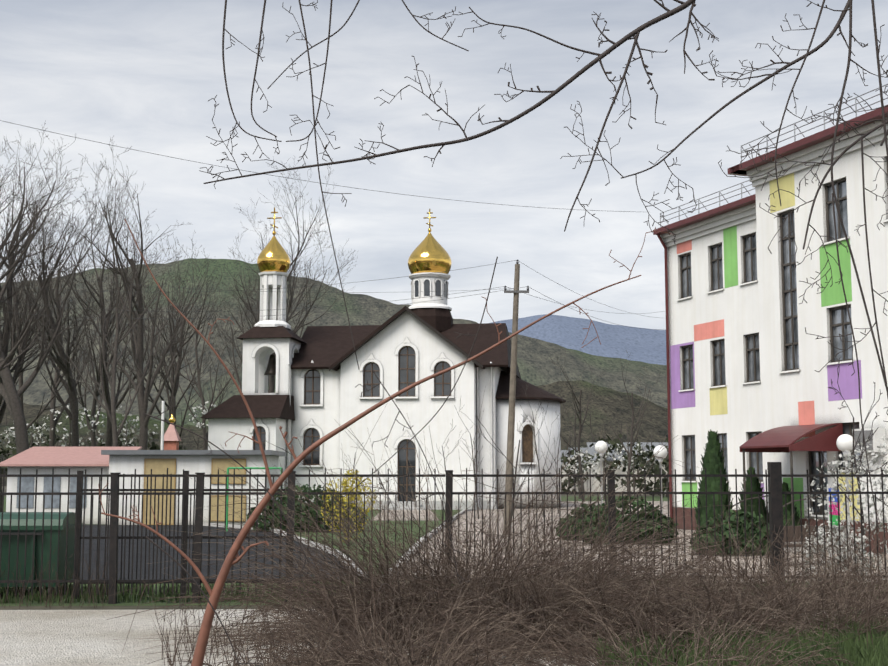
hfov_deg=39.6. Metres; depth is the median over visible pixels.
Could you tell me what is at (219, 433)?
church annex walls
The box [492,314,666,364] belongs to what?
hill ridge
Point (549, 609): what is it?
bush
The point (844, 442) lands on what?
globe lamp
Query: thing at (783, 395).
school block walls
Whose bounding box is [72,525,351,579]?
asphalt yard
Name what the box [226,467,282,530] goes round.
playground swing frame
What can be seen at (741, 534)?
juniper bush
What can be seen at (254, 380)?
church tower walls
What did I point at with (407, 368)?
church windows
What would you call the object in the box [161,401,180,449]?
pole and brick shrine
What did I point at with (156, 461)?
gatehouse kiosk
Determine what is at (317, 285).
power wires
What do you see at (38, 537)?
green dumpster
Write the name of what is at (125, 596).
verge grass
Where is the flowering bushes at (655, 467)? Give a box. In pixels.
[0,420,668,496]
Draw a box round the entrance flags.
[827,484,840,556]
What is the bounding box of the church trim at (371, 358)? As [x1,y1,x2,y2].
[249,337,537,503]
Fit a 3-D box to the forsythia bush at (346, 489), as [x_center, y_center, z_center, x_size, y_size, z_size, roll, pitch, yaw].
[-2.770,5.000,35.617,1.786,2.163,1.841,0,-7,-1]
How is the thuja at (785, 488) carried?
on the school yard paving
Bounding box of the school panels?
[670,173,887,520]
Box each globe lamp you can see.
[595,441,607,504]
[653,445,667,538]
[836,434,854,551]
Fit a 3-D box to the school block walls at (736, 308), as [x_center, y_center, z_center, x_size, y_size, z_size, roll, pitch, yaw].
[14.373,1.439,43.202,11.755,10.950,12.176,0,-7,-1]
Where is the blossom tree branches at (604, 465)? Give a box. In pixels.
[30,385,635,499]
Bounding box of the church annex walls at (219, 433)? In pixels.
[208,418,285,488]
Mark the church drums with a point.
(436, 314)
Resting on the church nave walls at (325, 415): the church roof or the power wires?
the church roof
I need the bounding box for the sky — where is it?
[0,0,887,329]
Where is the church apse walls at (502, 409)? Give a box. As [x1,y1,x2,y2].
[496,399,560,508]
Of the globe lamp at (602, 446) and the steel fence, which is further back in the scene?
the globe lamp at (602, 446)
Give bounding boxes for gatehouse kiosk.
[101,450,284,524]
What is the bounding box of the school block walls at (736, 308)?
[667,219,763,509]
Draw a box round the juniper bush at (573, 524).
[555,503,602,539]
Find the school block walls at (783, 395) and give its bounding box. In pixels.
[755,139,887,522]
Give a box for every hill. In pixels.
[0,258,667,425]
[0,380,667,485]
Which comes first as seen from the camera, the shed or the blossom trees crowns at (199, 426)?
the shed
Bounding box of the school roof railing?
[660,84,887,226]
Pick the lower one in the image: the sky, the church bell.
the church bell
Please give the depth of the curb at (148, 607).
18.66 m
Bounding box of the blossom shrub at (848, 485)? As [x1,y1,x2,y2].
[803,436,887,586]
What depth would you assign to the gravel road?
15.20 m
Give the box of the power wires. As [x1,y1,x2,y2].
[0,120,662,329]
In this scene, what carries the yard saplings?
on the school yard paving
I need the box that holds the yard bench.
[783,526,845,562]
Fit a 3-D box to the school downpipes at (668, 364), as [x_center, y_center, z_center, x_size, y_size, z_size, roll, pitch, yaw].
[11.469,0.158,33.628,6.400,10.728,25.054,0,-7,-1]
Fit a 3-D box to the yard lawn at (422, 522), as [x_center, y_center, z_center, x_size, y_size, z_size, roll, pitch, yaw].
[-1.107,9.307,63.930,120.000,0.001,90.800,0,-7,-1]
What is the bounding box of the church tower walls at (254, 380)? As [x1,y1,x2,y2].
[242,338,300,487]
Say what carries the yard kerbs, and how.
on the yard lawn at (422, 522)
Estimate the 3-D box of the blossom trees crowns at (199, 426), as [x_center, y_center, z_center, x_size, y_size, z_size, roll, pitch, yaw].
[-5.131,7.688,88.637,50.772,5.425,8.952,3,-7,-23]
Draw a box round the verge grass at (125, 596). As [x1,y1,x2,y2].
[0,573,887,603]
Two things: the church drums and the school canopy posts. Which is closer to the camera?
the school canopy posts
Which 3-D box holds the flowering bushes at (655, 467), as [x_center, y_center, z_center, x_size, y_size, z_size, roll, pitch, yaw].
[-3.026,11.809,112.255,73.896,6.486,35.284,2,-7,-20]
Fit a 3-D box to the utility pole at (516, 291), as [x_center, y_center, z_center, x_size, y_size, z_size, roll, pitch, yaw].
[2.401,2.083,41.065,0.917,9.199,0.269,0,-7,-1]
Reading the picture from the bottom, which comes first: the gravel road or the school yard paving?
the gravel road
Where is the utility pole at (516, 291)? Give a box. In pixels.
[503,259,528,534]
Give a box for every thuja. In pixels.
[694,429,732,544]
[738,467,768,526]
[782,482,803,525]
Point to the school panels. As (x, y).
(833, 294)
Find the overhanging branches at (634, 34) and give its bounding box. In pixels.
[144,0,887,665]
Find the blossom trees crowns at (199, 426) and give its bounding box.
[0,401,656,477]
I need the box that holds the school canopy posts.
[732,448,826,525]
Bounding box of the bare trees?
[0,123,663,511]
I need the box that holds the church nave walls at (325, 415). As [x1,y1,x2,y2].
[291,367,502,500]
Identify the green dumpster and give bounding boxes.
[0,512,82,595]
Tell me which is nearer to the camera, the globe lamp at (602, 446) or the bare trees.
the globe lamp at (602, 446)
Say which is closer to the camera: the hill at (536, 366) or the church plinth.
the church plinth
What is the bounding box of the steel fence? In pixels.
[0,462,887,603]
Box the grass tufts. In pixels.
[593,607,887,665]
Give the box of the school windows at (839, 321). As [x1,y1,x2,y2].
[680,161,887,514]
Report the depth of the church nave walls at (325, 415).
71.29 m
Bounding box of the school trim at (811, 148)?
[653,105,887,553]
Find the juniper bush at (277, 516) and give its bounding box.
[247,484,365,531]
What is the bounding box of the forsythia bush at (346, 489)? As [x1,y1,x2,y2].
[315,469,377,542]
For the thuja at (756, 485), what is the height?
2.146 m
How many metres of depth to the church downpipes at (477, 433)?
70.15 m
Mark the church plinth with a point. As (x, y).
(462, 505)
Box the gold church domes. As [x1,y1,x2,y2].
[257,207,451,273]
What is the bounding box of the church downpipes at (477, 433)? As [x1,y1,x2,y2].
[288,362,492,508]
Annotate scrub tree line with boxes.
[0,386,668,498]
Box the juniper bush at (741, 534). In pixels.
[690,509,785,555]
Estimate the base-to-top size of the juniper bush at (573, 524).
1.338 m
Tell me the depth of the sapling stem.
3.34 m
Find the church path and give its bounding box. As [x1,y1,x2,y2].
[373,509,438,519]
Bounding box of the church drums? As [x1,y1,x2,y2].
[254,271,452,330]
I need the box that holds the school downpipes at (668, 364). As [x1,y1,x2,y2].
[656,234,672,517]
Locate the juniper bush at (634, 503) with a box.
[578,496,678,543]
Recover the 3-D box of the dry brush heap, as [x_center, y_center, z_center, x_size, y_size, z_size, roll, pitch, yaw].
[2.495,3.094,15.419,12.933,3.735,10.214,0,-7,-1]
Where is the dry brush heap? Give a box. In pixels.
[106,402,887,665]
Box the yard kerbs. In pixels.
[203,507,481,577]
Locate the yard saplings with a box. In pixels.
[344,383,566,551]
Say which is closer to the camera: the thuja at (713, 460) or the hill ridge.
the thuja at (713, 460)
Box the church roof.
[200,306,565,419]
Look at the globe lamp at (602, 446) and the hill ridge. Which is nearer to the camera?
the globe lamp at (602, 446)
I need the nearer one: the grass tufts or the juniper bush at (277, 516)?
the grass tufts
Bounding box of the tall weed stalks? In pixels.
[0,479,887,665]
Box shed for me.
[0,447,141,523]
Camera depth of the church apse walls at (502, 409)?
71.34 m
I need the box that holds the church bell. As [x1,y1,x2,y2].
[264,355,275,375]
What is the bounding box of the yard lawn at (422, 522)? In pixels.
[0,496,885,605]
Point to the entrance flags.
(834, 517)
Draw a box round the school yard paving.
[396,501,887,582]
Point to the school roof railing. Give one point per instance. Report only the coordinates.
(824, 123)
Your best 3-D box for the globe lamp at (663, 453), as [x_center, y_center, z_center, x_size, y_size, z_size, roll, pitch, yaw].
[6.664,4.888,37.835,0.440,2.881,0.440,0,-7,-1]
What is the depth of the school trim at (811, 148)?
35.48 m
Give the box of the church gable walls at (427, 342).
[339,311,475,501]
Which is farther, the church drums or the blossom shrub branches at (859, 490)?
the church drums
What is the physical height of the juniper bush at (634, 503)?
1.623 m
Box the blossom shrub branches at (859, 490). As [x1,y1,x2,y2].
[822,357,881,574]
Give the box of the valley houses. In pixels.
[561,442,668,491]
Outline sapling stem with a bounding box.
[98,219,670,665]
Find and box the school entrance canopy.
[739,423,846,551]
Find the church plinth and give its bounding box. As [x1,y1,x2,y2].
[305,501,496,509]
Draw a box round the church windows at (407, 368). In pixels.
[253,346,532,500]
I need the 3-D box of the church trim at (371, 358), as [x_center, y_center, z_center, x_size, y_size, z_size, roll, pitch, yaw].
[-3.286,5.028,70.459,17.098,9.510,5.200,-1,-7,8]
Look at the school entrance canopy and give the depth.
32.58 m
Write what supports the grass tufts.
on the gravel road
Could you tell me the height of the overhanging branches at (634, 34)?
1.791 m
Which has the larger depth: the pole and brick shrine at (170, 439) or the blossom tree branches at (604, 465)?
the blossom tree branches at (604, 465)
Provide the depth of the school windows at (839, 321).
35.43 m
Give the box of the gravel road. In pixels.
[0,608,885,665]
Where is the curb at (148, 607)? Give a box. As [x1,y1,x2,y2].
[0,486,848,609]
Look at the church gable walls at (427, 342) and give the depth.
69.91 m
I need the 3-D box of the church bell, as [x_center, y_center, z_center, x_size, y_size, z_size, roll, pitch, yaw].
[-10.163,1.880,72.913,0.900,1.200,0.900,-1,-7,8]
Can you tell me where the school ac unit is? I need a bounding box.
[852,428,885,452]
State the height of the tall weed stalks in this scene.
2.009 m

